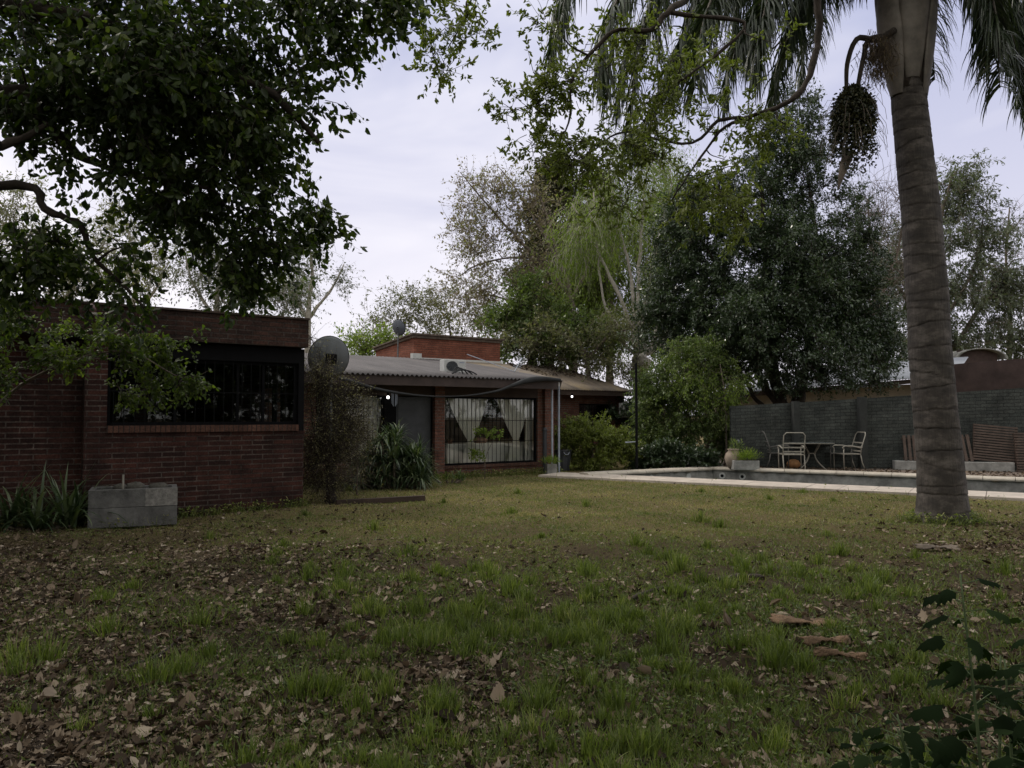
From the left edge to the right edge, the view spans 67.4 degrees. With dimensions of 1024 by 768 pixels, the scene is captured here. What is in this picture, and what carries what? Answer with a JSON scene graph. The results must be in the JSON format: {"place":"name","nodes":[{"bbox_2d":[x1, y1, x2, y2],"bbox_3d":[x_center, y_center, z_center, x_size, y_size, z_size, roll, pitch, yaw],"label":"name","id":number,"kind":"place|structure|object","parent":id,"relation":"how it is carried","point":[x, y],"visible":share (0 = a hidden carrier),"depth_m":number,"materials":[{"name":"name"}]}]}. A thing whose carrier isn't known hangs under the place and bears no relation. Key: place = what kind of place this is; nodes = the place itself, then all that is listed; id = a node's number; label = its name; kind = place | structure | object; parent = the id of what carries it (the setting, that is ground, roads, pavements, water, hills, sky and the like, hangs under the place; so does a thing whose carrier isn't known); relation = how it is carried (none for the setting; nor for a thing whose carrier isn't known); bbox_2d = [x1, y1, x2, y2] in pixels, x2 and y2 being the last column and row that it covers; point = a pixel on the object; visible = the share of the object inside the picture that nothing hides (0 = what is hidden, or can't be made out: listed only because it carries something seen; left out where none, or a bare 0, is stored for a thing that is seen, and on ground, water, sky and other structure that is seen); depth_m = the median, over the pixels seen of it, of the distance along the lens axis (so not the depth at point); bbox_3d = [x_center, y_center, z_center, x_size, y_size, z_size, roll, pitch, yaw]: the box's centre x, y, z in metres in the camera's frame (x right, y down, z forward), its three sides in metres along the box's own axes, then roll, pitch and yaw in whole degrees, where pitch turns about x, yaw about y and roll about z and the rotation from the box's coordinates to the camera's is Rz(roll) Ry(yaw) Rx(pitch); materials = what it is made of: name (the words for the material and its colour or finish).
{"place":"outdoors","nodes":[
{"label":"outdoors","id":0,"kind":"place"},
{"bbox_2d":[0,436,1023,767],"bbox_3d":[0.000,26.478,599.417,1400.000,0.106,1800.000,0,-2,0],"label":"ground","id":1,"kind":"structure","parent":0,"point":[606,550],"depth_m":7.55,"materials":[{"name":"green plant"}]},
{"bbox_2d":[0,459,128,533],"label":"agapanthus","id":2,"kind":"object","parent":1,"relation":"on","point":[70,512],"visible":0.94,"depth_m":10.09,"materials":[{"name":"green plant"}]},
{"bbox_2d":[0,158,163,304],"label":"background tree","id":3,"kind":"object","parent":1,"relation":"on","point":[7,216],"visible":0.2,"depth_m":24.15,"materials":[{"name":"green plant"}]},
{"bbox_2d":[0,273,221,414],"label":"citrus tree","id":4,"kind":"object","parent":1,"relation":"on","point":[64,362],"visible":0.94,"depth_m":8.46,"materials":[{"name":"green plant"}]},
{"bbox_2d":[63,185,188,305],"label":"background tree","id":5,"kind":"object","parent":1,"relation":"on","point":[129,237],"visible":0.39,"depth_m":27.13,"materials":[{"name":"green plant"}]},
{"bbox_2d":[87,484,177,528],"bbox_3d":[-5.260,1.692,10.692,1.091,0.510,0.606,1,-3,-24],"label":"concrete trough","id":6,"kind":"object","parent":1,"relation":"on","point":[140,506],"visible":0.94,"depth_m":10.43,"materials":[{"name":"concrete"}]},
{"bbox_2d":[126,481,145,488],"bbox_3d":[-5.240,1.431,10.724,0.275,0.154,0.175,0,-2,0],"label":"stone","id":7,"kind":"object","parent":6,"relation":"on","point":[133,485],"visible":0.56,"depth_m":10.66,"materials":[{"name":"grey stone"}]},
{"bbox_2d":[148,482,168,487],"bbox_3d":[-5.017,1.458,10.957,0.296,0.120,0.188,0,-2,0],"label":"stone","id":8,"kind":"object","parent":6,"relation":"on","point":[158,485],"visible":0.57,"depth_m":10.88,"materials":[{"name":"grey stone"}]},
{"bbox_2d":[0,298,309,523],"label":"brick outbuilding","id":9,"kind":"structure","parent":1,"relation":"on","point":[244,452],"depth_m":11.50,"materials":[{"name":"brown brick"}]},
{"bbox_2d":[107,356,296,425],"bbox_3d":[-4.668,0.132,11.813,2.794,1.000,0.151,2,-3,-35],"label":"window","id":10,"kind":"structure","parent":9,"relation":"in","point":[294,415],"depth_m":12.03,"materials":[{"name":"black paint"}]},
{"bbox_2d":[260,384,282,421],"bbox_3d":[-4.197,0.359,13.547,0.060,0.690,1.500,2,-3,-35],"label":"side window frame","id":11,"kind":"structure","parent":9,"relation":"in","point":[274,400],"depth_m":13.49,"materials":[{"name":"black paint"}]},
{"bbox_2d":[127,634,183,666],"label":"fallen twig","id":12,"kind":"object","parent":1,"relation":"on","point":[158,654],"visible":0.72,"depth_m":4.86,"materials":[{"name":"brown wood"}]},
{"bbox_2d":[0,0,447,359],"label":"broadleaf tree","id":13,"kind":"object","parent":1,"relation":"on","point":[169,70],"visible":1,"depth_m":6.37,"materials":[{"name":"green plant"}]},
{"bbox_2d":[150,219,330,324],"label":"background tree","id":14,"kind":"object","parent":1,"relation":"on","point":[217,305],"visible":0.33,"depth_m":25.94,"materials":[{"name":"green plant"}]},
{"bbox_2d":[275,205,370,352],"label":"background tree","id":15,"kind":"object","parent":1,"relation":"on","point":[335,278],"visible":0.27,"depth_m":30.13,"materials":[{"name":"green plant"}]},
{"bbox_2d":[308,336,348,439],"bbox_3d":[-3.421,0.597,14.250,0.694,2.993,0.491,0,-2,0],"label":"satellite dish","id":16,"kind":"object","parent":1,"relation":"on","point":[341,351],"visible":0.64,"depth_m":14.25,"materials":[{"name":"paint"}]},
{"bbox_2d":[278,315,390,504],"bbox_3d":[-3.086,0.583,13.330,2.065,3.549,1.589,0,-2,0],"label":"twiggy bush","id":17,"kind":"object","parent":1,"relation":"on","point":[325,447],"visible":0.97,"depth_m":13.20,"materials":[{"name":"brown plant"}]},
{"bbox_2d":[332,413,381,494],"bbox_3d":[-2.979,1.229,14.528,1.056,1.840,1.015,0,-2,0],"label":"twiggy bush","id":18,"kind":"object","parent":1,"relation":"on","point":[356,458],"visible":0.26,"depth_m":14.53,"materials":[{"name":"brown plant"}]},
{"bbox_2d":[80,333,633,488],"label":"brick house","id":19,"kind":"structure","parent":1,"relation":"on","point":[413,367],"depth_m":19.41,"materials":[{"name":"brown brick"}]},
{"bbox_2d":[316,394,383,462],"bbox_3d":[-3.670,1.012,17.433,1.666,1.530,0.131,2,-3,-35],"label":"window","id":20,"kind":"structure","parent":19,"relation":"in","point":[382,399],"depth_m":17.79,"materials":[{"name":"black paint"}]},
{"bbox_2d":[348,397,380,459],"bbox_3d":[-3.413,1.015,17.868,0.987,1.460,0.064,2,-3,-35],"label":"curtain","id":21,"kind":"object","parent":19,"relation":"hanging from","point":[373,400],"visible":0.17,"depth_m":17.99,"materials":[{"name":"white fabric"}]},
{"bbox_2d":[392,319,405,356],"bbox_3d":[-3.499,-1.410,23.737,0.492,1.168,0.187,-1,-3,29],"label":"satellite dish","id":22,"kind":"object","parent":19,"relation":"on","point":[398,327],"visible":1,"depth_m":23.71,"materials":[{"name":"black paint"}]},
{"bbox_2d":[396,397,430,477],"bbox_3d":[-2.352,1.276,18.361,0.943,1.920,0.112,2,-3,-35],"label":"door","id":23,"kind":"structure","parent":19,"relation":"in","point":[416,411],"depth_m":18.41,"materials":[{"name":"beige metal"}]},
{"bbox_2d":[338,376,560,396],"bbox_3d":[-1.220,0.031,18.029,6.022,0.575,0.150,2,-3,-35],"label":"shade netting","id":24,"kind":"object","parent":19,"relation":"attached to","point":[531,380],"visible":0.91,"depth_m":18.36,"materials":[{"name":"black fabric"}]},
{"bbox_2d":[440,359,465,372],"bbox_3d":[-1.493,-0.427,19.416,0.640,0.360,0.275,2,-3,-35],"label":"air conditioner","id":25,"kind":"object","parent":19,"relation":"on","point":[447,365],"visible":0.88,"depth_m":19.25,"materials":[{"name":"white paint"}]},
{"bbox_2d":[451,367,476,374],"bbox_3d":[-1.241,-0.324,18.921,0.765,0.214,0.332,2,-3,-37],"label":"cable bundle","id":26,"kind":"object","parent":19,"relation":"on","point":[458,369],"visible":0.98,"depth_m":18.87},
{"bbox_2d":[448,398,486,462],"bbox_3d":[-1.120,1.183,19.494,1.175,1.660,0.065,2,-3,-35],"label":"curtain","id":27,"kind":"object","parent":19,"relation":"hanging from","point":[465,415],"visible":0.74,"depth_m":19.50,"materials":[{"name":"white fabric"}]},
{"bbox_2d":[432,441,524,463],"bbox_3d":[-0.838,1.946,20.523,2.582,0.760,0.896,2,-3,-35],"label":"dining table","id":28,"kind":"object","parent":19,"relation":"on","point":[491,455],"visible":0.4,"depth_m":20.14,"materials":[{"name":"white fabric"}]},
{"bbox_2d":[445,397,537,465],"bbox_3d":[-0.537,1.188,19.656,2.920,1.698,0.131,2,-3,-35],"label":"window","id":29,"kind":"structure","parent":19,"relation":"in","point":[458,398],"depth_m":19.75,"materials":[{"name":"black paint"}]},
{"bbox_2d":[467,354,523,371],"bbox_3d":[-0.400,-0.580,21.998,1.548,0.542,0.932,-1,-3,21],"label":"tv aerial","id":30,"kind":"object","parent":19,"relation":"on","point":[501,366],"visible":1,"depth_m":21.64,"materials":[{"name":"silver metal"}]},
{"bbox_2d":[497,399,529,460],"bbox_3d":[0.038,1.217,20.318,1.068,1.660,0.064,2,-3,-35],"label":"curtain","id":31,"kind":"object","parent":19,"relation":"hanging from","point":[522,407],"visible":0.76,"depth_m":20.35,"materials":[{"name":"white fabric"}]},
{"bbox_2d":[525,400,532,459],"bbox_3d":[0.488,1.234,20.724,0.350,1.660,0.040,2,-3,-35],"label":"curtain","id":32,"kind":"object","parent":19,"relation":"hanging from","point":[528,452],"visible":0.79,"depth_m":20.71,"materials":[{"name":"white fabric"}]},
{"bbox_2d":[508,362,603,381],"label":"roof leaves","id":33,"kind":"object","parent":19,"relation":"on","point":[512,364],"visible":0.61,"depth_m":28.61,"materials":[{"name":"brown plant"}]},
{"bbox_2d":[579,404,610,427],"bbox_3d":[2.992,1.190,27.709,1.573,0.930,0.111,2,-3,-35],"label":"window","id":34,"kind":"structure","parent":19,"relation":"in","point":[596,408],"depth_m":27.85,"materials":[{"name":"black glass"}]},
{"bbox_2d":[332,317,409,355],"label":"spring tree","id":35,"kind":"object","parent":1,"relation":"on","point":[366,345],"visible":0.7,"depth_m":32.69,"materials":[{"name":"green plant"}]},
{"bbox_2d":[336,495,424,504],"bbox_3d":[-2.267,2.025,13.357,1.600,0.105,0.070,1,-3,-28],"label":"edging board","id":36,"kind":"object","parent":1,"relation":"on","point":[398,499],"visible":0.73,"depth_m":13.35,"materials":[{"name":"brown wood"}]},
{"bbox_2d":[337,420,441,490],"bbox_3d":[-2.575,1.571,16.071,2.360,1.788,1.728,0,-2,0],"label":"dracaena bush","id":37,"kind":"object","parent":1,"relation":"on","point":[415,471],"visible":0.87,"depth_m":15.77,"materials":[{"name":"green plant"}]},
{"bbox_2d":[350,276,462,340],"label":"spring tree","id":38,"kind":"object","parent":1,"relation":"on","point":[413,300],"visible":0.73,"depth_m":35.95,"materials":[{"name":"green plant"}]},
{"bbox_2d":[434,469,466,482],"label":"spider plant","id":39,"kind":"object","parent":1,"relation":"on","point":[460,478],"visible":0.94,"depth_m":17.15,"materials":[{"name":"green plant"}]},
{"bbox_2d":[408,270,501,337],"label":"spring tree","id":40,"kind":"object","parent":1,"relation":"on","point":[450,328],"visible":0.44,"depth_m":38.06,"materials":[{"name":"green plant"}]},
{"bbox_2d":[468,426,503,478],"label":"slender shrub","id":41,"kind":"object","parent":1,"relation":"on","point":[474,452],"visible":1,"depth_m":18.23,"materials":[{"name":"green plant"}]},
{"bbox_2d":[0,466,1004,530],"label":"edge weeds","id":42,"kind":"object","parent":1,"relation":"on","point":[911,514],"visible":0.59,"depth_m":11.58,"materials":[{"name":"green plant"}]},
{"bbox_2d":[429,152,589,370],"bbox_3d":[-0.184,-3.690,34.135,7.346,13.317,4.992,0,-2,0],"label":"budding tree","id":43,"kind":"object","parent":1,"relation":"on","point":[467,242],"visible":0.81,"depth_m":34.15,"materials":[{"name":"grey plant"}]},
{"bbox_2d":[0,478,1023,767],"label":"leaf litter","id":44,"kind":"object","parent":1,"relation":"on","point":[20,726],"visible":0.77,"depth_m":4.48,"materials":[{"name":"brown plant"}]},
{"bbox_2d":[0,592,1023,767],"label":"ground weeds","id":45,"kind":"object","parent":1,"relation":"on","point":[571,663],"visible":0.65,"depth_m":4.12,"materials":[{"name":"green plant"}]},
{"bbox_2d":[542,427,546,471],"bbox_3d":[0.855,1.786,20.041,0.140,1.300,0.140,0,-2,0],"label":"bollard","id":46,"kind":"object","parent":1,"relation":"on","point":[544,429],"visible":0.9,"depth_m":20.00,"materials":[{"name":"black plastic"}]},
{"bbox_2d":[469,252,629,374],"bbox_3d":[1.367,-1.211,30.071,5.705,7.948,4.470,2,-3,-34],"label":"green tree","id":47,"kind":"object","parent":1,"relation":"on","point":[515,310],"visible":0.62,"depth_m":29.75,"materials":[{"name":"green plant"}]},
{"bbox_2d":[539,453,562,473],"bbox_3d":[1.042,2.013,19.622,0.640,0.612,0.619,-2,-3,38],"label":"block planter","id":48,"kind":"object","parent":1,"relation":"on","point":[550,468],"visible":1,"depth_m":19.57,"materials":[{"name":"grey concrete"}]},
{"bbox_2d":[554,448,571,470],"bbox_3d":[1.381,2.073,21.053,0.528,0.610,0.528,-1,-3,25],"label":"dustbin","id":49,"kind":"object","parent":1,"relation":"on","point":[565,463],"visible":0.78,"depth_m":20.85,"materials":[{"name":"black plastic"}]},
{"bbox_2d":[476,301,656,423],"bbox_3d":[2.314,-0.245,29.140,6.587,5.943,4.242,1,-3,-24],"label":"olive tree","id":50,"kind":"object","parent":1,"relation":"on","point":[594,366],"visible":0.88,"depth_m":28.78,"materials":[{"name":"green plant"}]},
{"bbox_2d":[502,149,631,365],"bbox_3d":[2.585,-4.653,40.313,6.124,15.686,6.464,-2,-3,39],"label":"tree","id":51,"kind":"object","parent":1,"relation":"on","point":[556,187],"visible":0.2,"depth_m":39.78,"materials":[{"name":"green plant"}]},
{"bbox_2d":[554,409,645,471],"bbox_3d":[2.325,1.669,21.307,2.870,1.965,1.784,0,-2,0],"label":"green shrub","id":52,"kind":"object","parent":1,"relation":"on","point":[574,435],"visible":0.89,"depth_m":21.09,"materials":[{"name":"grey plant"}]},
{"bbox_2d":[401,0,823,261],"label":"budding tree","id":53,"kind":"object","parent":1,"relation":"on","point":[552,86],"visible":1,"depth_m":4.99,"materials":[{"name":"green plant"}]},
{"bbox_2d":[530,110,700,445],"bbox_3d":[4.421,-4.315,31.137,6.426,14.462,5.447,-1,-3,29],"label":"tree","id":54,"kind":"object","parent":1,"relation":"on","point":[593,236],"visible":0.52,"depth_m":31.06,"materials":[{"name":"green plant"}]},
{"bbox_2d":[535,159,713,384],"bbox_3d":[5.511,-4.208,37.973,9.343,14.625,5.445,0,-2,0],"label":"willow tree","id":55,"kind":"object","parent":1,"relation":"on","point":[591,298],"visible":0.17,"depth_m":37.77,"materials":[{"name":"green plant"}]},
{"bbox_2d":[625,328,639,469],"bbox_3d":[3.202,0.399,20.381,0.409,3.900,0.070,0,-2,0],"label":"lamp post","id":56,"kind":"object","parent":1,"relation":"on","point":[636,425],"visible":0.91,"depth_m":20.34,"materials":[{"name":"black metal"}]},
{"bbox_2d":[603,384,691,447],"bbox_3d":[5.113,1.252,28.427,3.876,2.878,2.903,0,-2,0],"label":"hedge","id":57,"kind":"object","parent":1,"relation":"on","point":[614,413],"visible":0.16,"depth_m":27.76,"materials":[{"name":"green plant"}]},
{"bbox_2d":[631,584,679,598],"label":"fallen twig","id":58,"kind":"object","parent":1,"relation":"on","point":[635,596],"visible":0.43,"depth_m":6.47,"materials":[{"name":"brown wood"}]},
{"bbox_2d":[623,434,722,469],"bbox_3d":[4.503,2.005,21.578,2.867,1.208,1.559,0,-2,0],"label":"dark shrub","id":59,"kind":"object","parent":1,"relation":"on","point":[667,451],"visible":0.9,"depth_m":21.18,"materials":[{"name":"green plant"}]},
{"bbox_2d":[622,324,759,467],"bbox_3d":[5.312,0.535,22.846,4.213,4.580,2.726,0,-2,0],"label":"creeper thicket","id":60,"kind":"object","parent":1,"relation":"on","point":[657,394],"visible":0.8,"depth_m":22.60,"materials":[{"name":"green plant"}]},
{"bbox_2d":[658,359,751,464],"bbox_3d":[5.706,0.840,22.257,2.380,3.182,2.056,2,-3,-39],"label":"creeper","id":61,"kind":"object","parent":1,"relation":"on","point":[725,399],"visible":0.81,"depth_m":22.22,"materials":[{"name":"green plant"}]},
{"bbox_2d":[715,573,763,580],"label":"fallen twig","id":62,"kind":"object","parent":1,"relation":"on","point":[759,576],"visible":0.51,"depth_m":6.93,"materials":[{"name":"brown wood"}]},
{"bbox_2d":[617,71,908,404],"bbox_3d":[8.489,-4.023,25.637,8.230,13.291,7.809,2,-3,-42],"label":"evergreen tree","id":63,"kind":"object","parent":1,"relation":"on","point":[770,318],"visible":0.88,"depth_m":24.61,"materials":[{"name":"green plant"}]},
{"bbox_2d":[542,0,1023,524],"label":"palm tree","id":64,"kind":"object","parent":1,"relation":"on","point":[902,62],"visible":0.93,"depth_m":10.91,"materials":[{"name":"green plant"}]},
{"bbox_2d":[769,613,831,626],"bbox_3d":[2.047,1.671,5.424,0.449,0.060,0.141,2,4,12],"label":"bark piece","id":65,"kind":"object","parent":1,"relation":"on","point":[784,619],"visible":0.81,"depth_m":5.41,"materials":[{"name":"brown wood"}]},
{"bbox_2d":[579,466,1023,492],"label":"swimming pool","id":66,"kind":"structure","parent":1,"relation":"in","point":[974,482],"depth_m":19.50,"materials":[{"name":"paint"}]},
{"bbox_2d":[724,437,745,468],"bbox_3d":[6.076,1.862,20.901,0.588,0.900,0.505,0,-2,0],"label":"garden urn","id":67,"kind":"object","parent":66,"relation":"on","point":[728,457],"visible":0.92,"depth_m":20.78,"materials":[{"name":"grey ceramic"}]},
{"bbox_2d":[731,447,761,469],"bbox_3d":[6.284,1.974,20.593,1.030,0.651,0.568,0,-2,2],"label":"planter box","id":68,"kind":"object","parent":66,"relation":"on","point":[745,464],"visible":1,"depth_m":20.48,"materials":[{"name":"concrete"}]},
{"bbox_2d":[800,635,850,645],"bbox_3d":[2.020,1.646,4.946,0.364,0.058,0.075,4,3,-14],"label":"bark piece","id":69,"kind":"object","parent":1,"relation":"on","point":[809,640],"visible":0.98,"depth_m":4.92,"materials":[{"name":"brown wood"}]},
{"bbox_2d":[813,646,868,660],"bbox_3d":[2.016,1.654,4.709,0.323,0.063,0.067,2,4,14],"label":"bark piece","id":70,"kind":"object","parent":1,"relation":"on","point":[820,651],"visible":0.98,"depth_m":4.70,"materials":[{"name":"brown wood"}]},
{"bbox_2d":[664,460,1023,478],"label":"pool deck","id":71,"kind":"structure","parent":1,"relation":"on","point":[986,474],"depth_m":19.94,"materials":[{"name":"grey concrete"}]},
{"bbox_2d":[761,431,789,467],"bbox_3d":[7.311,1.824,21.316,0.697,1.020,0.635,0,-2,10],"label":"garden chair","id":72,"kind":"object","parent":71,"relation":"on","point":[768,445],"visible":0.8,"depth_m":21.07,"materials":[{"name":"metal"}]},
{"bbox_2d":[777,432,805,469],"bbox_3d":[7.455,1.788,20.438,0.635,1.020,0.697,0,-2,8],"label":"garden chair","id":73,"kind":"object","parent":71,"relation":"on","point":[783,451],"visible":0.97,"depth_m":20.25,"materials":[{"name":"beige metal"}]},
{"bbox_2d":[786,459,800,468],"bbox_3d":[7.745,2.197,21.129,0.380,0.250,0.370,0,-2,0],"label":"clay jug","id":74,"kind":"object","parent":71,"relation":"on","point":[793,463],"visible":0.91,"depth_m":21.00,"materials":[{"name":"orange ceramic"}]},
{"bbox_2d":[789,442,834,469],"bbox_3d":[8.189,1.960,20.979,1.166,0.734,1.166,0,-2,0],"label":"garden table","id":75,"kind":"object","parent":71,"relation":"on","point":[817,447],"visible":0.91,"depth_m":20.86,"materials":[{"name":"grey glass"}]},
{"bbox_2d":[832,432,865,469],"bbox_3d":[9.140,1.802,20.798,0.697,1.020,0.635,0,-2,-2],"label":"garden chair","id":76,"kind":"object","parent":71,"relation":"on","point":[860,451],"visible":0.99,"depth_m":20.63,"materials":[{"name":"beige metal"}]},
{"bbox_2d":[892,460,1014,471],"bbox_3d":[11.640,2.168,20.325,2.794,0.240,0.420,-1,-2,17],"label":"concrete bench","id":77,"kind":"object","parent":71,"relation":"on","point":[969,465],"visible":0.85,"depth_m":19.97,"materials":[{"name":"grey concrete"}]},
{"bbox_2d":[901,435,915,460],"bbox_3d":[10.760,1.730,20.666,0.460,0.720,0.066,-1,-23,17],"label":"slatted lounger","id":78,"kind":"object","parent":77,"relation":"on","point":[908,439],"visible":0.66,"depth_m":20.66,"materials":[{"name":"brown wood"}]},
{"bbox_2d":[961,434,973,461],"bbox_3d":[11.890,1.707,20.323,0.500,0.740,0.065,-6,-24,17],"label":"slatted lounger","id":79,"kind":"object","parent":77,"relation":"on","point":[967,438],"visible":0.42,"depth_m":20.24,"materials":[{"name":"brown wood"}]},
{"bbox_2d":[973,423,1017,464],"bbox_3d":[12.653,1.568,20.117,1.020,1.000,0.085,5,-17,17],"label":"slatted lounger","id":80,"kind":"object","parent":77,"relation":"on","point":[990,442],"visible":0.98,"depth_m":20.09,"materials":[{"name":"brown wood"}]},
{"bbox_2d":[1013,432,1023,471],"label":"slatted lounger","id":81,"kind":"object","parent":71,"relation":"on","point":[1016,443],"visible":1,"depth_m":19.74,"materials":[{"name":"brown wood"}]},
{"bbox_2d":[826,713,901,767],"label":"tall weed","id":82,"kind":"object","parent":1,"relation":"on","point":[862,761],"visible":0.87,"depth_m":2.55,"materials":[{"name":"green plant"}]},
{"bbox_2d":[724,465,1023,476],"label":"patio leaves","id":83,"kind":"object","parent":1,"relation":"on","point":[968,471],"visible":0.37,"depth_m":19.82,"materials":[{"name":"brown plant"}]},
{"bbox_2d":[729,388,1023,470],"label":"garden wall","id":84,"kind":"structure","parent":1,"relation":"on","point":[885,424],"depth_m":21.19,"materials":[{"name":"grey paint"}]},
{"bbox_2d":[822,156,948,338],"bbox_3d":[17.114,-3.885,36.062,5.918,13.797,5.277,0,-2,0],"label":"bare tree","id":85,"kind":"object","parent":1,"relation":"on","point":[898,248],"visible":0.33,"depth_m":36.07,"materials":[{"name":"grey plant"}]},
{"bbox_2d":[869,720,933,767],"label":"tall weed","id":86,"kind":"object","parent":1,"relation":"on","point":[894,761],"visible":0.59,"depth_m":2.87,"materials":[{"name":"green plant"}]},
{"bbox_2d":[861,710,955,767],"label":"tall weed","id":87,"kind":"object","parent":1,"relation":"on","point":[915,742],"visible":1,"depth_m":2.14,"materials":[{"name":"green plant"}]},
{"bbox_2d":[842,147,1023,379],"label":"eucalyptus tree","id":88,"kind":"object","parent":1,"relation":"on","point":[1006,292],"visible":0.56,"depth_m":43.63,"materials":[{"name":"green plant"}]},
{"bbox_2d":[913,544,960,550],"bbox_3d":[4.692,1.798,8.482,0.520,0.062,0.134,3,3,-5],"label":"bark piece","id":89,"kind":"object","parent":1,"relation":"on","point":[925,546],"visible":0.96,"depth_m":8.45,"materials":[{"name":"brown wood"}]},
{"bbox_2d":[900,720,978,767],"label":"tall weed","id":90,"kind":"object","parent":1,"relation":"on","point":[916,729],"visible":0.44,"depth_m":2.70,"materials":[{"name":"green plant"}]},
{"bbox_2d":[905,574,1023,767],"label":"tall weed","id":91,"kind":"object","parent":1,"relation":"on","point":[956,672],"visible":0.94,"depth_m":2.31,"materials":[{"name":"green plant"}]},
{"bbox_2d":[951,654,1023,767],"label":"tall weed","id":92,"kind":"object","parent":1,"relation":"on","point":[958,719],"visible":0.36,"depth_m":2.88,"materials":[{"name":"green plant"}]},
{"bbox_2d":[965,659,1023,764],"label":"tall weed","id":93,"kind":"object","parent":1,"relation":"on","point":[983,672],"visible":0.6,"depth_m":2.46,"materials":[{"name":"green plant"}]},
{"bbox_2d":[975,197,1023,352],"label":"bare tree","id":94,"kind":"object","parent":1,"relation":"on","point":[1005,258],"visible":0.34,"depth_m":50.35,"materials":[{"name":"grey plant"}]},
{"bbox_2d":[983,618,1023,766],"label":"tall weed","id":95,"kind":"object","parent":1,"relation":"on","point":[1015,645],"visible":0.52,"depth_m":2.72,"materials":[{"name":"green plant"}]},
{"bbox_2d":[988,669,1023,767],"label":"tall weed","id":96,"kind":"object","parent":1,"relation":"on","point":[1016,733],"visible":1,"depth_m":2.09,"materials":[{"name":"green plant"}]},
{"bbox_2d":[0,0,1023,404],"label":"sky","id":97,"kind":"structure","parent":0,"point":[388,182],"materials":[{"name":"white"}]},
{"bbox_2d":[538,472,1023,500],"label":"pool path","id":98,"kind":"structure","parent":0,"point":[1009,496],"depth_m":16.22,"materials":[{"name":"beige concrete"}]},
{"bbox_2d":[705,357,967,445],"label":"neighbour house","id":99,"kind":"structure","parent":0,"point":[761,396],"depth_m":28.95,"materials":[{"name":"beige paint"}]},
{"bbox_2d":[953,348,1007,362],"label":"vaulted roof","id":100,"kind":"structure","parent":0,"point":[980,355],"depth_m":34.38,"materials":[{"name":"grey concrete"}]},
{"bbox_2d":[954,358,1023,391],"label":"boundary wall","id":101,"kind":"structure","parent":0,"point":[993,375],"depth_m":24.78,"materials":[{"name":"red paint"}]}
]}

